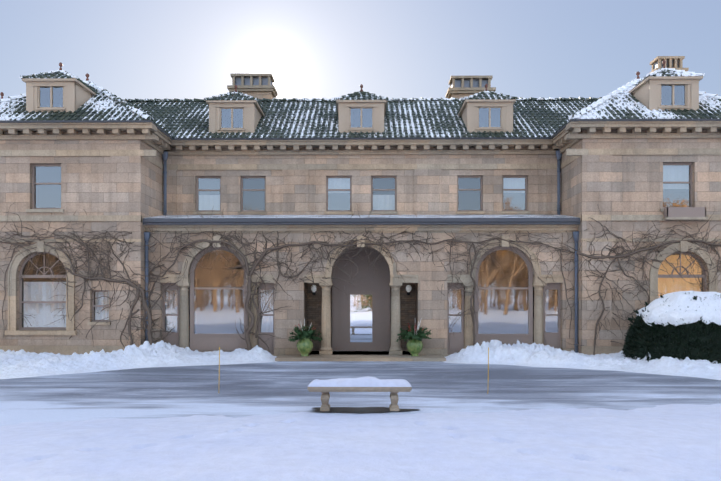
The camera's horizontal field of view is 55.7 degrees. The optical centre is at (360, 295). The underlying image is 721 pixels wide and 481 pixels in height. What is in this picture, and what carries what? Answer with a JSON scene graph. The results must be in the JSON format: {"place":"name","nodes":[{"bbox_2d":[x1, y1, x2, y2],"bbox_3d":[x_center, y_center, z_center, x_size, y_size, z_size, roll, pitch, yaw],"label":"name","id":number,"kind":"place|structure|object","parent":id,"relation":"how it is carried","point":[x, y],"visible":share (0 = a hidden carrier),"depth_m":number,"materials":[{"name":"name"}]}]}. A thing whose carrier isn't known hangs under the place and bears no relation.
{"place":"outdoors","nodes":[
{"label":"outdoors","id":0,"kind":"place"},
{"bbox_2d":[308,376,410,386],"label":"bench snow","id":1,"kind":"structure","parent":0,"point":[367,381],"depth_m":11.74,"materials":[{"name":"white snow"}]},
{"bbox_2d":[0,404,720,480],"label":"snow lawn","id":2,"kind":"structure","parent":0,"point":[674,442],"depth_m":8.52,"materials":[{"name":"white snow"}]},
{"bbox_2d":[312,407,419,412],"bbox_3d":[0.058,1.977,11.831,1.973,0.001,0.678,0,0,1],"label":"bare ground patch","id":3,"kind":"object","parent":2,"relation":"on","point":[360,409],"visible":0.9,"depth_m":11.87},
{"bbox_2d":[0,361,720,425],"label":"driveway","id":4,"kind":"structure","parent":0,"point":[270,388],"depth_m":14.39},
{"bbox_2d":[218,347,219,392],"bbox_3d":[-2.895,1.550,13.990,0.031,1.000,0.014,0,0,1],"label":"stake","id":5,"kind":"object","parent":4,"relation":"on","point":[219,364],"visible":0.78,"depth_m":13.98,"materials":[{"name":"beige wood"}]},
{"bbox_2d":[308,387,411,410],"bbox_3d":[-0.014,1.770,11.910,1.780,0.420,0.460,0,0,1],"label":"bench","id":6,"kind":"object","parent":4,"relation":"on","point":[325,397],"visible":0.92,"depth_m":11.70,"materials":[{"name":"stone"}]},
{"bbox_2d":[0,340,720,379],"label":"snow bank","id":7,"kind":"structure","parent":4,"relation":"on","point":[21,363],"depth_m":19.36,"materials":[{"name":"white snow"}]},
{"bbox_2d":[487,347,488,393],"bbox_3d":[2.605,1.550,13.933,0.031,1.000,0.014,0,0,1],"label":"stake","id":8,"kind":"object","parent":4,"relation":"on","point":[488,365],"visible":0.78,"depth_m":13.93,"materials":[{"name":"beige wood"}]},
{"bbox_2d":[622,291,720,363],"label":"yew bush","id":9,"kind":"object","parent":4,"relation":"on","point":[698,340],"visible":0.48,"depth_m":18.27,"materials":[{"name":"green plant"}]},
{"bbox_2d":[636,290,720,325],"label":"snow","id":10,"kind":"structure","parent":9,"relation":"on","point":[708,309],"depth_m":18.58,"materials":[{"name":"white snow"}]},
{"bbox_2d":[0,0,720,99],"label":"sky","id":11,"kind":"structure","parent":0,"point":[132,49],"materials":[{"name":"blue"}]},
{"label":"ground","id":12,"kind":"structure","parent":0,"visible":0},
{"bbox_2d":[0,119,720,361],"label":"mansion walls","id":13,"kind":"structure","parent":12,"relation":"on","point":[112,172],"depth_m":21.95,"materials":[{"name":"beige stone"}]},
{"bbox_2d":[288,319,321,355],"bbox_3d":[-1.733,1.304,21.593,1.122,1.191,1.131,0,0,1],"label":"potted plant","id":14,"kind":"object","parent":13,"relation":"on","point":[305,335],"visible":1,"depth_m":21.34,"materials":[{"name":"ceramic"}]},
{"bbox_2d":[311,285,315,294],"bbox_3d":[-1.595,-0.195,23.398,0.200,0.350,0.258,0,0,1],"label":"door lamp","id":15,"kind":"object","parent":13,"relation":"attached to","point":[313,288],"visible":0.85,"depth_m":23.31,"materials":[{"name":"white glass"}]},
{"bbox_2d":[0,60,720,137],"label":"roof","id":16,"kind":"structure","parent":13,"relation":"on","point":[319,118],"depth_m":24.18,"materials":[{"name":"grey tile"}]},
{"bbox_2d":[227,73,277,98],"bbox_3d":[-4.633,-7.960,29.409,1.990,2.920,1.140,0,0,1],"label":"chimney","id":17,"kind":"object","parent":16,"relation":"on","point":[259,85],"visible":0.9,"depth_m":28.99,"materials":[{"name":"stone"}]},
{"bbox_2d":[22,76,702,132],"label":"dormers","id":18,"kind":"object","parent":16,"relation":"on","point":[651,93],"visible":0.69,"depth_m":23.86,"materials":[{"name":"beige stone"}]},
{"bbox_2d":[445,75,495,98],"bbox_3d":[4.707,-7.900,29.312,1.990,2.800,1.140,0,0,1],"label":"chimney","id":19,"kind":"object","parent":16,"relation":"on","point":[462,86],"visible":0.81,"depth_m":28.89,"materials":[{"name":"stone"}]},
{"bbox_2d":[650,56,688,72],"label":"chimney","id":20,"kind":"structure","parent":16,"relation":"on","point":[676,62],"depth_m":29.26,"materials":[{"name":"beige stone"}]},
{"bbox_2d":[0,203,720,354],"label":"climbing vines","id":21,"kind":"object","parent":13,"relation":"attached to","point":[149,326],"visible":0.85,"depth_m":21.63,"materials":[{"name":"brown plant"}]},
{"bbox_2d":[142,215,580,224],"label":"loggia roof","id":22,"kind":"structure","parent":13,"relation":"on","point":[373,220],"depth_m":21.73,"materials":[{"name":"grey metal"}]},
{"bbox_2d":[144,148,578,352],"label":"downpipes","id":23,"kind":"object","parent":13,"relation":"attached to","point":[558,157],"visible":0.75,"depth_m":21.95,"materials":[{"name":"metal"}]},
{"bbox_2d":[19,163,705,353],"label":"windows","id":24,"kind":"structure","parent":13,"relation":"in","point":[361,318],"depth_m":22.47,"materials":[{"name":"glass"}]},
{"bbox_2d":[406,285,411,294],"bbox_3d":[1.645,-0.195,23.365,0.200,0.350,0.258,0,0,1],"label":"door lamp","id":25,"kind":"object","parent":13,"relation":"attached to","point":[408,288],"visible":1,"depth_m":23.28,"materials":[{"name":"white glass"}]},
{"bbox_2d":[396,320,431,355],"bbox_3d":[1.677,1.299,21.483,1.069,1.202,1.154,0,0,-31],"label":"potted plant","id":26,"kind":"object","parent":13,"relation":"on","point":[414,344],"visible":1,"depth_m":21.31,"materials":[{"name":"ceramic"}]}
]}

